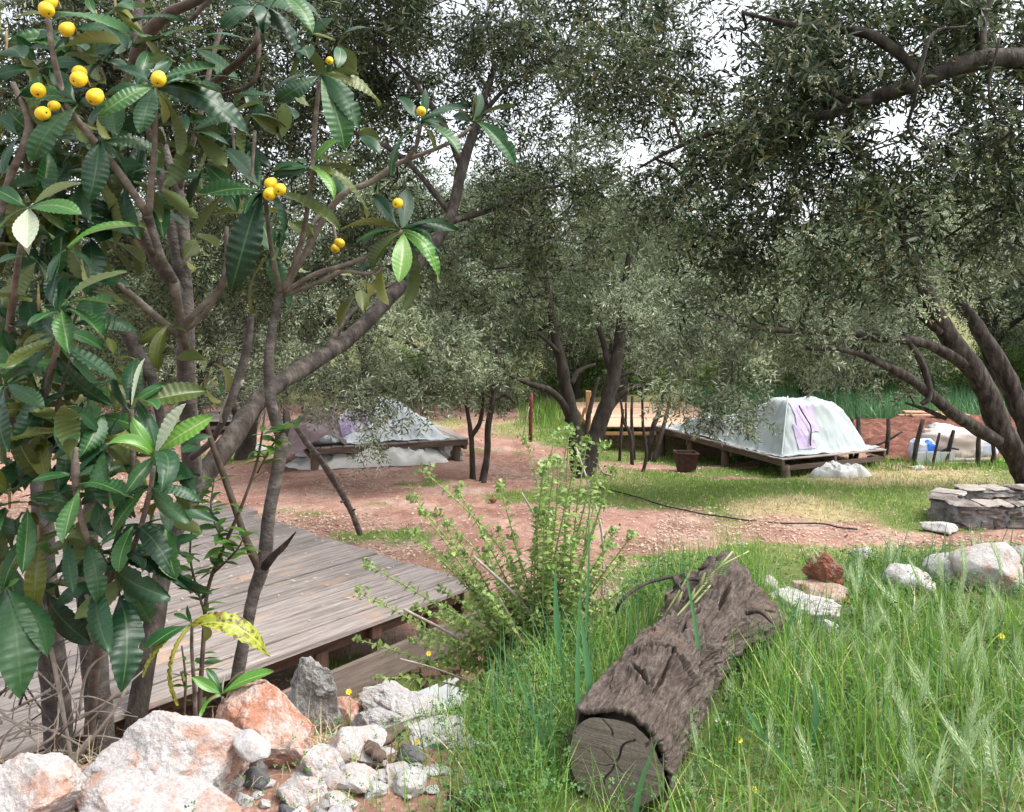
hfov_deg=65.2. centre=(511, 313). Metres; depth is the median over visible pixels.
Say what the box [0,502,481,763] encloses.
wooden deck
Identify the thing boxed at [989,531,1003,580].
barley stalk
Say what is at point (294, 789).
rock
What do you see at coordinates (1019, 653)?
barley stalk
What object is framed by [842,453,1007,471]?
edge grass
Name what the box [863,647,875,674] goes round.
barley stalk
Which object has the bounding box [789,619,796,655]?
barley stalk
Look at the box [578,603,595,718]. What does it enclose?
grass blade
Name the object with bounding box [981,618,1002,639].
barley stalk
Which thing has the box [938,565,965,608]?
barley stalk
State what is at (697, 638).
grass blade
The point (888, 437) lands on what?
garden stake
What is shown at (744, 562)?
weedy grass
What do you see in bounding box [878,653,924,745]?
barley stalk
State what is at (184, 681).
weed shoot
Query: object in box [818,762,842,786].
barley stalk
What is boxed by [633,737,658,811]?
grass blade
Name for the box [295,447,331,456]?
plastic sheet
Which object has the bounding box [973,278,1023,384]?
olive tree
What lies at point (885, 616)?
barley stalk
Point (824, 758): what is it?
barley stalk
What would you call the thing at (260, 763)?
rock
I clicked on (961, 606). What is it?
barley stalk
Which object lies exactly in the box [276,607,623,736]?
weedy grass
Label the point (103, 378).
olive tree
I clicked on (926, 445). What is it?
sack
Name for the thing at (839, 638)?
barley stalk
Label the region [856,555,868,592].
barley stalk
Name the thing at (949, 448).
garden stake
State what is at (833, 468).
plastic sheet
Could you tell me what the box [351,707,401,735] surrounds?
rock
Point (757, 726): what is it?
grass blade
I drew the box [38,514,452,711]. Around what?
leaf litter
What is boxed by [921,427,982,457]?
sack
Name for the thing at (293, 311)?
olive tree
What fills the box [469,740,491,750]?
stone
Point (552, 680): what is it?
broad grass
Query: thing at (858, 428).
garden stake
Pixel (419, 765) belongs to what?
stone
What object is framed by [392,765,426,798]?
rock
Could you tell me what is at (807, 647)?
barley stalk
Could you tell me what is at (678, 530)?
leaf litter
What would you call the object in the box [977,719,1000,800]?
barley stalk
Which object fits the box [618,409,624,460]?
sapling
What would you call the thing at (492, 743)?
leafy weeds
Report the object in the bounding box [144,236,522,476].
olive tree
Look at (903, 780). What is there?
barley stalk
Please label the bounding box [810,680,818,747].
grass blade
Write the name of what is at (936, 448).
garden stake
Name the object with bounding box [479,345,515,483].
sapling
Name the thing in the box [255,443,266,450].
plastic bag
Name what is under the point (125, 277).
olive tree
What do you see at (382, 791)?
stone
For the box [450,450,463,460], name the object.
rock
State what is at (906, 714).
barley stalk
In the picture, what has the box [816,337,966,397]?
bush
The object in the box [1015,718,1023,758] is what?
barley stalk
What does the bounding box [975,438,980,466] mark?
garden stake
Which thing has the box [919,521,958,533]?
rock
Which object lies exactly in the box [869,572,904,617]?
barley stalk
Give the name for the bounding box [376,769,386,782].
stone
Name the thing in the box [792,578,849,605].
rock
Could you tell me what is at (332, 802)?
stone
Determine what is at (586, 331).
olive tree
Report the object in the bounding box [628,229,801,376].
olive tree
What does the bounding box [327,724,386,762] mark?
rock
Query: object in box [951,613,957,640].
barley stalk
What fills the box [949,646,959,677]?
barley stalk
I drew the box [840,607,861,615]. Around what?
stone
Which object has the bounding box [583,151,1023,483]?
olive tree
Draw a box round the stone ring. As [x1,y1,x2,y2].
[926,484,1023,529]
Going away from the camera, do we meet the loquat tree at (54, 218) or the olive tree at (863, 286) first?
the loquat tree at (54, 218)
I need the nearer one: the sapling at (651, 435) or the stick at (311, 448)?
the stick at (311, 448)
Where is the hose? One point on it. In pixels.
(732, 517)
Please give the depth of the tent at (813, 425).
14.56 m
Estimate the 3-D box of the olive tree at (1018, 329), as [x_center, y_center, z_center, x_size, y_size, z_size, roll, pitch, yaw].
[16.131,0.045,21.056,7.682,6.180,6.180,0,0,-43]
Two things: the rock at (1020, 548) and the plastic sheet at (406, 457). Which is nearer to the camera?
the rock at (1020, 548)
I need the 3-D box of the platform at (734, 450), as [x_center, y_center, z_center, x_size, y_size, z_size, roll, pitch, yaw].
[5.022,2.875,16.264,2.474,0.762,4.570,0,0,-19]
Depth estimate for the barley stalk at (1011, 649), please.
3.48 m
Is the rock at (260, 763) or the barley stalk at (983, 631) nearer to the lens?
the rock at (260, 763)
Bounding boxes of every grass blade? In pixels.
[512,660,562,771]
[553,563,566,682]
[575,581,580,705]
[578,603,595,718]
[582,511,589,667]
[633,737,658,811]
[684,566,704,722]
[742,700,794,768]
[781,599,799,661]
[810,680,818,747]
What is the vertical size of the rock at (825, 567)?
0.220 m
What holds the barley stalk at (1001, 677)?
on the ground at (392, 509)
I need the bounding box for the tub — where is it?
[673,450,699,472]
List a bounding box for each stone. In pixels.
[231,775,245,792]
[233,792,253,807]
[251,791,263,799]
[259,799,270,808]
[265,778,275,787]
[278,804,294,811]
[288,805,307,811]
[291,772,306,776]
[295,748,309,771]
[312,806,327,811]
[313,799,328,810]
[324,769,368,792]
[325,790,347,808]
[328,803,352,811]
[344,798,359,809]
[348,750,386,767]
[363,781,387,800]
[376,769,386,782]
[382,747,396,754]
[383,723,404,745]
[385,775,392,787]
[386,761,409,779]
[410,762,425,768]
[423,765,439,777]
[425,785,439,793]
[429,764,451,775]
[455,733,471,748]
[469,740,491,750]
[489,781,507,789]
[818,619,838,635]
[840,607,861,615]
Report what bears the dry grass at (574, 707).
on the ground at (392, 509)
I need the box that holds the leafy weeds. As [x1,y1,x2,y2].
[352,545,796,811]
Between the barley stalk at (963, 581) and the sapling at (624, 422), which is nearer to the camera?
the barley stalk at (963, 581)
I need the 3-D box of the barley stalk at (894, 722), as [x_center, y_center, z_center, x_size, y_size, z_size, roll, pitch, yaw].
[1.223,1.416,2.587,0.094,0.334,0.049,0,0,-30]
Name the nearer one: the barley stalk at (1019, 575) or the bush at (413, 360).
the barley stalk at (1019, 575)
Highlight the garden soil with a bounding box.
[854,415,1016,460]
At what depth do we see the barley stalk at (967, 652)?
3.11 m
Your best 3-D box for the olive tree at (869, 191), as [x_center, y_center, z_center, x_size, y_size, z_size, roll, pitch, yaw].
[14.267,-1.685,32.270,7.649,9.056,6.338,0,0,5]
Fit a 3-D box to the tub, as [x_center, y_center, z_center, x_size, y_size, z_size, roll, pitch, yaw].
[3.183,2.719,14.636,0.410,0.370,0.410,0,0,0]
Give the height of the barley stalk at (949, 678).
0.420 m
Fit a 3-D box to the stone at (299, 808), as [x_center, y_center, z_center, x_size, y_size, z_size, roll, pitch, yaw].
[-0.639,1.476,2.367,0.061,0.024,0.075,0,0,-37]
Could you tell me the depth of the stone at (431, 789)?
2.47 m
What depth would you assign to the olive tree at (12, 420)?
19.62 m
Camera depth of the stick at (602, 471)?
13.67 m
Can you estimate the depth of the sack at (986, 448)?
15.13 m
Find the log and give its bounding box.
[566,550,785,811]
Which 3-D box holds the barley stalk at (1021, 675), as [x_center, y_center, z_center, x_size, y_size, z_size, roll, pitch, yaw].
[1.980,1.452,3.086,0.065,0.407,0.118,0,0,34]
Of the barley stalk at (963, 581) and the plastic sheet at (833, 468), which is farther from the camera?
the plastic sheet at (833, 468)
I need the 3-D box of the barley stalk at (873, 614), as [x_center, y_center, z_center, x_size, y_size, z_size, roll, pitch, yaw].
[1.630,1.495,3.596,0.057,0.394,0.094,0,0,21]
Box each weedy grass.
[253,521,831,811]
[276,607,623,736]
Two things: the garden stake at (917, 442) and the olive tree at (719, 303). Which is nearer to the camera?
the garden stake at (917, 442)
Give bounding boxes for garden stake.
[849,418,853,458]
[853,416,860,458]
[876,418,902,458]
[911,419,924,465]
[931,433,940,465]
[939,430,958,464]
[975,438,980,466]
[989,445,995,465]
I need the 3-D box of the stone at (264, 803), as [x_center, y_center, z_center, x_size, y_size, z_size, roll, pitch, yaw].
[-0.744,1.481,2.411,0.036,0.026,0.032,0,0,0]
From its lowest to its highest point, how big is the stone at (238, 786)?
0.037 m
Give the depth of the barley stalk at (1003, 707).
2.83 m
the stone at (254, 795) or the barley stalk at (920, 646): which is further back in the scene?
the barley stalk at (920, 646)
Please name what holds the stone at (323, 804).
on the ground at (392, 509)
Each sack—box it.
[907,438,934,462]
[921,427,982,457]
[926,422,956,428]
[981,440,997,455]
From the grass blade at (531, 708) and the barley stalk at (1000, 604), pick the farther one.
the barley stalk at (1000, 604)
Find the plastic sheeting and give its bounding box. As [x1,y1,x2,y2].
[912,452,954,464]
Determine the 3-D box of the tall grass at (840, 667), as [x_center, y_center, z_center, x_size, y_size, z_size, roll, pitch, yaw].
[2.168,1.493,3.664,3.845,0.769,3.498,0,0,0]
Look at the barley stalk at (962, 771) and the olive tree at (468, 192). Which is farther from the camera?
the olive tree at (468, 192)
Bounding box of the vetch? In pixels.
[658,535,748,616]
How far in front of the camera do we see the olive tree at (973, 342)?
30.23 m
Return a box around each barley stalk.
[683,713,701,779]
[688,758,697,801]
[723,676,733,708]
[761,709,780,782]
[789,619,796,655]
[794,722,818,793]
[795,592,805,645]
[800,626,816,670]
[800,655,813,693]
[808,548,816,562]
[808,675,830,728]
[815,624,849,663]
[815,733,833,776]
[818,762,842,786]
[841,558,848,587]
[849,562,859,612]
[849,599,870,655]
[855,586,932,635]
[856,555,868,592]
[862,607,890,650]
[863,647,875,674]
[863,668,877,728]
[866,636,896,682]
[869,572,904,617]
[869,606,879,644]
[869,639,882,664]
[876,597,899,661]
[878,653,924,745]
[879,529,897,571]
[883,704,897,771]
[887,574,924,616]
[889,674,916,772]
[889,701,918,737]
[891,756,924,801]
[893,543,902,562]
[898,732,918,800]
[906,553,920,587]
[907,655,950,717]
[908,638,925,659]
[908,659,937,752]
[920,723,953,811]
[923,681,983,747]
[936,551,943,576]
[936,616,980,672]
[937,625,952,674]
[937,711,1011,807]
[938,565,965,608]
[938,591,951,647]
[940,665,957,702]
[947,534,970,590]
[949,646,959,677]
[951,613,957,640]
[953,594,967,641]
[954,582,964,618]
[954,722,978,793]
[958,703,978,765]
[959,565,967,594]
[961,630,976,678]
[961,631,976,675]
[968,689,1009,749]
[969,527,980,544]
[972,585,995,659]
[972,656,980,715]
[973,602,992,664]
[974,599,996,654]
[975,641,988,686]
[975,687,1023,720]
[976,739,999,791]
[977,620,983,650]
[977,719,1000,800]
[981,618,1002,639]
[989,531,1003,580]
[989,578,1010,629]
[996,650,1006,698]
[1007,627,1022,658]
[1013,639,1023,670]
[1015,565,1023,595]
[1015,661,1023,688]
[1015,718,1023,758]
[1015,738,1023,778]
[1017,541,1023,611]
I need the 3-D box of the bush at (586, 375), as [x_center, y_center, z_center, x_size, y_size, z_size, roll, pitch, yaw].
[3.299,2.086,28.448,5.739,2.039,4.308,0,0,0]
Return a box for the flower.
[346,689,351,725]
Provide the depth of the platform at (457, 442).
14.71 m
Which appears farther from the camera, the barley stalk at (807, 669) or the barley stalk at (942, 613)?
the barley stalk at (942, 613)
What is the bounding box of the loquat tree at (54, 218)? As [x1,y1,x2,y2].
[0,0,526,764]
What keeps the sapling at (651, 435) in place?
on the ground at (392, 509)
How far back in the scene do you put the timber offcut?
5.50 m
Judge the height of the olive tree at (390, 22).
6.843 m
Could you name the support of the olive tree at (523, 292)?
on the ground at (392, 509)
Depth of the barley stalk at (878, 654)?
3.17 m
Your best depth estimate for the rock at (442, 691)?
4.99 m
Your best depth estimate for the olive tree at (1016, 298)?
22.04 m
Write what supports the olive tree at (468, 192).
on the ground at (392, 509)
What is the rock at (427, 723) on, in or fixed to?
on the ground at (392, 509)
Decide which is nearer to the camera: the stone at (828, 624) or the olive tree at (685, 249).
the stone at (828, 624)
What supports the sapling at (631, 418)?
on the ground at (392, 509)
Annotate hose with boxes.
[599,487,857,529]
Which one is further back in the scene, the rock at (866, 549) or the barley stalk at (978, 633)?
the rock at (866, 549)
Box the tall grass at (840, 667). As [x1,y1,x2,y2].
[638,538,1023,811]
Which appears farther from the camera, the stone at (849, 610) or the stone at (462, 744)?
the stone at (849, 610)
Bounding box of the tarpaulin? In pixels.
[287,404,346,453]
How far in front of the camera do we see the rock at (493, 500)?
11.37 m
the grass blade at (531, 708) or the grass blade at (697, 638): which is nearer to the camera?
the grass blade at (531, 708)
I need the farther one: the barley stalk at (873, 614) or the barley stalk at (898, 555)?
the barley stalk at (898, 555)
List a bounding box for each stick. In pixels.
[291,420,362,535]
[598,465,614,476]
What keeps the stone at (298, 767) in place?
on the ground at (392, 509)
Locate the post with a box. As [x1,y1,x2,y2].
[522,393,532,441]
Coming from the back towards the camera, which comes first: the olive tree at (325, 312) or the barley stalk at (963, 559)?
the olive tree at (325, 312)
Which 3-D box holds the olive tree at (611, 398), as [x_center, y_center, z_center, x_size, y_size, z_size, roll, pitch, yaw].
[0.685,-0.367,14.199,6.610,6.943,3.403,0,0,0]
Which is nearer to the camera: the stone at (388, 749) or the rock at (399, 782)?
the rock at (399, 782)
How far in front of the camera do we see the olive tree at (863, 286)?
19.85 m
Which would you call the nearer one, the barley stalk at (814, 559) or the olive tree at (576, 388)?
the barley stalk at (814, 559)
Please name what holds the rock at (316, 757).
on the ground at (392, 509)
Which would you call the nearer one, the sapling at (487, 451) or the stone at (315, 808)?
the stone at (315, 808)
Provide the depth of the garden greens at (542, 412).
21.19 m
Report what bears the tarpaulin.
on the platform at (457, 442)
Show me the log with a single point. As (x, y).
(643, 680)
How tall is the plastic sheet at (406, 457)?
0.399 m
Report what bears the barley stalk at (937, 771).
on the ground at (392, 509)
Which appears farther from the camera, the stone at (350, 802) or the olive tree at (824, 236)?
the olive tree at (824, 236)
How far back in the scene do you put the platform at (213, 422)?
18.80 m
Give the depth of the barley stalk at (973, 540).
4.53 m
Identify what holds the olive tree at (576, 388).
on the ground at (392, 509)
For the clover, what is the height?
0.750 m
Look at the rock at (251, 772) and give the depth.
2.48 m
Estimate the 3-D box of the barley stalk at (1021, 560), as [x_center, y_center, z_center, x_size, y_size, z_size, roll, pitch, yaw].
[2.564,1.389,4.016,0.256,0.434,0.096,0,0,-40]
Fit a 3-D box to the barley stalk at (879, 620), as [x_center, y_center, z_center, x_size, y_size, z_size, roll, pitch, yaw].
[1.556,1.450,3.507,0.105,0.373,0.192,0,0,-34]
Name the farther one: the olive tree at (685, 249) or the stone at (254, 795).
the olive tree at (685, 249)
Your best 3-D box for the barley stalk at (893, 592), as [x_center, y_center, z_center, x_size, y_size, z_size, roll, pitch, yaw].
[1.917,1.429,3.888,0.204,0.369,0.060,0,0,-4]
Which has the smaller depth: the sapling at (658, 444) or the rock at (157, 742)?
the rock at (157, 742)
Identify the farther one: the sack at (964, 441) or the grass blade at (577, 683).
the sack at (964, 441)
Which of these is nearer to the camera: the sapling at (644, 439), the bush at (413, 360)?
the sapling at (644, 439)
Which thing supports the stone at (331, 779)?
on the ground at (392, 509)
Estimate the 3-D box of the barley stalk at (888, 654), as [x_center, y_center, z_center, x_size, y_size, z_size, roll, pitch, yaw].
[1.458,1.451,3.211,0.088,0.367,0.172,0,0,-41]
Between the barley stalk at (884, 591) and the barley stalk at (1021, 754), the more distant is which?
the barley stalk at (884, 591)
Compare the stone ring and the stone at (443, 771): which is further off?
the stone ring
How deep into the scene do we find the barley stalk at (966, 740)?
2.61 m
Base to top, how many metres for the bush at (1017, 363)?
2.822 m
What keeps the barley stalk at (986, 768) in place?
on the ground at (392, 509)
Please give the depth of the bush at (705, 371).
25.35 m
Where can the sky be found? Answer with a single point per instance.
(897, 120)
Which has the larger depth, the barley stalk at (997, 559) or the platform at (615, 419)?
the platform at (615, 419)
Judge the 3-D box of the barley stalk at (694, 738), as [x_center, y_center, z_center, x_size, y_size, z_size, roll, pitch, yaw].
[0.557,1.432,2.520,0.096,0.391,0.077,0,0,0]
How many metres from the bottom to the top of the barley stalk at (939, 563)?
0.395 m
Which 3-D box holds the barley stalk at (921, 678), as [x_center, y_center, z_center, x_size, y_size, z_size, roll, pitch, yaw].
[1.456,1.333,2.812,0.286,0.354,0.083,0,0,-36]
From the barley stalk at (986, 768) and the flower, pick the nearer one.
the barley stalk at (986, 768)
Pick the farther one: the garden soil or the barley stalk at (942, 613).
the garden soil
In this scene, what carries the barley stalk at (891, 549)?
on the ground at (392, 509)
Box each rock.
[0,752,86,811]
[75,765,242,811]
[82,710,249,794]
[216,679,314,767]
[233,729,270,762]
[243,766,269,790]
[249,759,267,770]
[276,775,327,808]
[288,656,342,736]
[301,743,344,780]
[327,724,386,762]
[337,696,358,728]
[339,761,377,780]
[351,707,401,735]
[358,680,439,732]
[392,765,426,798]
[395,744,426,763]
[409,714,469,749]
[418,677,465,713]
[419,667,440,688]
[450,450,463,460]
[489,497,496,503]
[762,574,780,594]
[767,586,840,623]
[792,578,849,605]
[802,552,843,585]
[849,546,876,561]
[881,563,935,596]
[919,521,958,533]
[922,552,956,584]
[948,542,1023,594]
[1013,545,1023,565]
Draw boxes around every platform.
[135,411,232,429]
[303,423,468,469]
[576,391,705,442]
[655,424,885,477]
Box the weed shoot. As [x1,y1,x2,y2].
[172,646,191,715]
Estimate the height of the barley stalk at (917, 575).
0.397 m
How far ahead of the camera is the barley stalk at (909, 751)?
2.38 m
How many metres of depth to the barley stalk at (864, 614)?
3.56 m
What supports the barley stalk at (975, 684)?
on the ground at (392, 509)
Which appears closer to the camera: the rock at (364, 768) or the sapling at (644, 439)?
the rock at (364, 768)
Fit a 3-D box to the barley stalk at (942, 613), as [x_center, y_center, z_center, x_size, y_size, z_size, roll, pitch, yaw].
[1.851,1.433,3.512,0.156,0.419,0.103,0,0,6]
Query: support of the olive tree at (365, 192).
on the ground at (392, 509)
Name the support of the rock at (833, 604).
on the ground at (392, 509)
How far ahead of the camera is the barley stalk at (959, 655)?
3.15 m
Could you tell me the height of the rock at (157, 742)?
0.326 m
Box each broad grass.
[462,528,787,811]
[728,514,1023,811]
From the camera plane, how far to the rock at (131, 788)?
2.30 m
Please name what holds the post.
on the ground at (392, 509)
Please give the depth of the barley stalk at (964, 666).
3.13 m
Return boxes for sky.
[0,0,1023,277]
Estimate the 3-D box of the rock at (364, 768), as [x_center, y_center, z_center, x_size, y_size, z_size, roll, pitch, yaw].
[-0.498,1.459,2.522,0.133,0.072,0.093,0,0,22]
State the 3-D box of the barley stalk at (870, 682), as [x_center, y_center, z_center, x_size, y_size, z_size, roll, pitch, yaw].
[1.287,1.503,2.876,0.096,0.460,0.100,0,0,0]
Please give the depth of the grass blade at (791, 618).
3.40 m
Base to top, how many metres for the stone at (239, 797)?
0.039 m
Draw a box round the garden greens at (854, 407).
[685,380,1023,418]
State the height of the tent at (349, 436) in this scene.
0.738 m
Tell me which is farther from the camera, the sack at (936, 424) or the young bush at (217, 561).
the sack at (936, 424)
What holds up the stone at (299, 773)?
on the ground at (392, 509)
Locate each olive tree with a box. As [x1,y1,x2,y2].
[0,0,722,737]
[0,248,116,425]
[47,195,217,349]
[80,246,294,414]
[92,242,231,403]
[133,157,349,418]
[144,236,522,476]
[282,139,468,396]
[283,230,391,388]
[367,102,727,478]
[390,217,555,396]
[402,195,615,411]
[445,162,576,365]
[457,215,673,399]
[514,0,1023,356]
[537,169,745,401]
[582,180,737,347]
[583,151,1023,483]
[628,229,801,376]
[685,212,918,396]
[764,202,951,356]
[789,153,960,324]
[790,239,946,395]
[896,172,1023,380]
[969,270,1023,383]
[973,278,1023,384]
[1004,254,1023,359]
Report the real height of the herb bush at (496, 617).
1.414 m
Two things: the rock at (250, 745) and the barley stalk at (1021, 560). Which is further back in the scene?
the barley stalk at (1021, 560)
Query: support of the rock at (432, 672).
on the ground at (392, 509)
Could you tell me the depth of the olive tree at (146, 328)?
24.30 m
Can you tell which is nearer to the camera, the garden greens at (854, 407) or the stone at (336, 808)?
the stone at (336, 808)
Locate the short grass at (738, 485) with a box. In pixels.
[0,407,1014,690]
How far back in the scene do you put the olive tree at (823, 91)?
5.71 m
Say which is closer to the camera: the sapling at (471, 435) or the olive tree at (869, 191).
the sapling at (471, 435)
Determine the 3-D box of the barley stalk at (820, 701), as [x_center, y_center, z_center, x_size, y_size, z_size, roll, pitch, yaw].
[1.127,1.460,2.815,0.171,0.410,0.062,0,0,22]
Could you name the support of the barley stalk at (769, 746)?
on the ground at (392, 509)
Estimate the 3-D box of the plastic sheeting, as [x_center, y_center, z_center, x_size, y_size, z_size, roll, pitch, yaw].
[7.743,2.669,14.708,0.806,0.249,0.022,0,0,-2]
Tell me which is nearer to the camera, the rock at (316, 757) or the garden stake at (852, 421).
the rock at (316, 757)
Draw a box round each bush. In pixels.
[178,409,301,716]
[337,345,531,393]
[350,422,637,704]
[525,351,683,397]
[680,352,819,400]
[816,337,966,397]
[949,325,1023,394]
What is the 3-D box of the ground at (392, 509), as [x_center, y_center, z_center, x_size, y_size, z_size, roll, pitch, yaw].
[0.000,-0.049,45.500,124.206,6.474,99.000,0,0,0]
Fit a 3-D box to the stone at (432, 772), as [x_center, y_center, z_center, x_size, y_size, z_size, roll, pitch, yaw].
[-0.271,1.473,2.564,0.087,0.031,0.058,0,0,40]
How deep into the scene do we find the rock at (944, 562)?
4.49 m
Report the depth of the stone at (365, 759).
2.62 m
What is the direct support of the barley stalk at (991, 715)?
on the ground at (392, 509)
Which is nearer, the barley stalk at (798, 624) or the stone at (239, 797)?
the stone at (239, 797)
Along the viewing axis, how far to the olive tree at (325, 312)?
28.46 m
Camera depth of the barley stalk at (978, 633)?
3.52 m
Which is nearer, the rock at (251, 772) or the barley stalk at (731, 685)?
the rock at (251, 772)
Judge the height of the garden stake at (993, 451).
0.559 m
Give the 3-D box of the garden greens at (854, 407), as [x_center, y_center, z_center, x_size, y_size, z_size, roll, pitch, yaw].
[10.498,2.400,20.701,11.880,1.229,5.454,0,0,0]
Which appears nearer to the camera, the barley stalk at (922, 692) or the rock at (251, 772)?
the rock at (251, 772)
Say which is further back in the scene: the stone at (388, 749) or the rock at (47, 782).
the stone at (388, 749)
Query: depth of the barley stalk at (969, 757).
2.39 m
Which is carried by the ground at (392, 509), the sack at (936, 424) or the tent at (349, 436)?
the sack at (936, 424)
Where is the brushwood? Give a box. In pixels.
[0,594,142,764]
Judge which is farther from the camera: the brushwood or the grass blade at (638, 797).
the brushwood
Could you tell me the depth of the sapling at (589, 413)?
16.96 m
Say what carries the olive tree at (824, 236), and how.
on the ground at (392, 509)
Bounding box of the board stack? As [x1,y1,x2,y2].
[898,410,969,416]
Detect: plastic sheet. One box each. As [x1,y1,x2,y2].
[285,447,448,469]
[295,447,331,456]
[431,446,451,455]
[809,460,871,478]
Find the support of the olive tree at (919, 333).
on the ground at (392, 509)
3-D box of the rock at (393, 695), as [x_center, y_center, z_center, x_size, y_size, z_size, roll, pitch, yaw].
[-0.682,2.381,4.864,0.420,0.193,0.524,0,0,-26]
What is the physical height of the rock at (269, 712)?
0.382 m
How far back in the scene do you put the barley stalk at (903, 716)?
2.58 m
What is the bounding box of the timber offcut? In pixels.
[410,663,460,674]
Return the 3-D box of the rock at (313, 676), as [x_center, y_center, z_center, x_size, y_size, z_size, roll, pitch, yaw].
[-1.049,2.017,4.214,0.318,0.431,0.225,0,0,0]
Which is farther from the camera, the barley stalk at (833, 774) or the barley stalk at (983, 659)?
the barley stalk at (983, 659)
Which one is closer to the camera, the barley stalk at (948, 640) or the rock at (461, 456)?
the barley stalk at (948, 640)
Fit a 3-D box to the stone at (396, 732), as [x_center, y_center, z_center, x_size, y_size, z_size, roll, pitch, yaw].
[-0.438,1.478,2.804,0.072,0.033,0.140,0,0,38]
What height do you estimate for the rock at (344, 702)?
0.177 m
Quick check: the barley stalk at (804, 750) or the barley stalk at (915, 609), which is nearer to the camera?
the barley stalk at (804, 750)
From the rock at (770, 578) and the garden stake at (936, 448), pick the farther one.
the garden stake at (936, 448)
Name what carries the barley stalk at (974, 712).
on the ground at (392, 509)
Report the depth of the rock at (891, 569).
4.30 m
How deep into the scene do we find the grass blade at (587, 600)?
3.40 m
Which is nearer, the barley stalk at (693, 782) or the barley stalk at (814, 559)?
the barley stalk at (693, 782)
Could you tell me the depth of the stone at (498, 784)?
2.49 m
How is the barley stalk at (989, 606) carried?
on the ground at (392, 509)
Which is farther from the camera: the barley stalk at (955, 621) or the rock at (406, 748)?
the barley stalk at (955, 621)
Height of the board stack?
0.276 m
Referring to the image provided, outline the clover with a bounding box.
[184,538,1023,811]
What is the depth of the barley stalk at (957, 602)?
3.92 m
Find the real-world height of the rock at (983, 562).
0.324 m
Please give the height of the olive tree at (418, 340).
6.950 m
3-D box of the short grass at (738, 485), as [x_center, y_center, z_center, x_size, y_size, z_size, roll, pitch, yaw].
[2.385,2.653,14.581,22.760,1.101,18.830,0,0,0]
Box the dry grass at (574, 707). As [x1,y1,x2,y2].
[0,541,1023,811]
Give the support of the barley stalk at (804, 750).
on the ground at (392, 509)
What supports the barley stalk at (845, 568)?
on the ground at (392, 509)
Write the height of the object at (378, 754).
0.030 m
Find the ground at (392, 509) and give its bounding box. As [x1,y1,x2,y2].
[0,279,1023,811]
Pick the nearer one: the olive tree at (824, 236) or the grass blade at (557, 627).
the grass blade at (557, 627)
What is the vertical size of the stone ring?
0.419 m
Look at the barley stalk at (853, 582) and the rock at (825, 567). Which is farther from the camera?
the rock at (825, 567)
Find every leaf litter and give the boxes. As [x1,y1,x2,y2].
[0,412,1023,702]
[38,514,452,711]
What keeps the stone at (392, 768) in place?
on the ground at (392, 509)
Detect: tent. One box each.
[312,398,449,444]
[666,396,878,456]
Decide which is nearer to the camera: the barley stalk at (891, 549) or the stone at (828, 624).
the stone at (828, 624)
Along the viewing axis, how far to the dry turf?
12.69 m
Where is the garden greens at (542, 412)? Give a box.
[516,392,584,435]
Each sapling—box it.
[463,380,486,479]
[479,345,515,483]
[583,377,599,442]
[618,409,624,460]
[620,399,633,464]
[630,396,635,459]
[641,381,647,471]
[647,394,663,460]
[651,396,671,461]
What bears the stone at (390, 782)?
on the ground at (392, 509)
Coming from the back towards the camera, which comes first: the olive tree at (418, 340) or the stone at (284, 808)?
the olive tree at (418, 340)
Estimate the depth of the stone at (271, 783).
2.49 m
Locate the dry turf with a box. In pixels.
[262,419,1012,571]

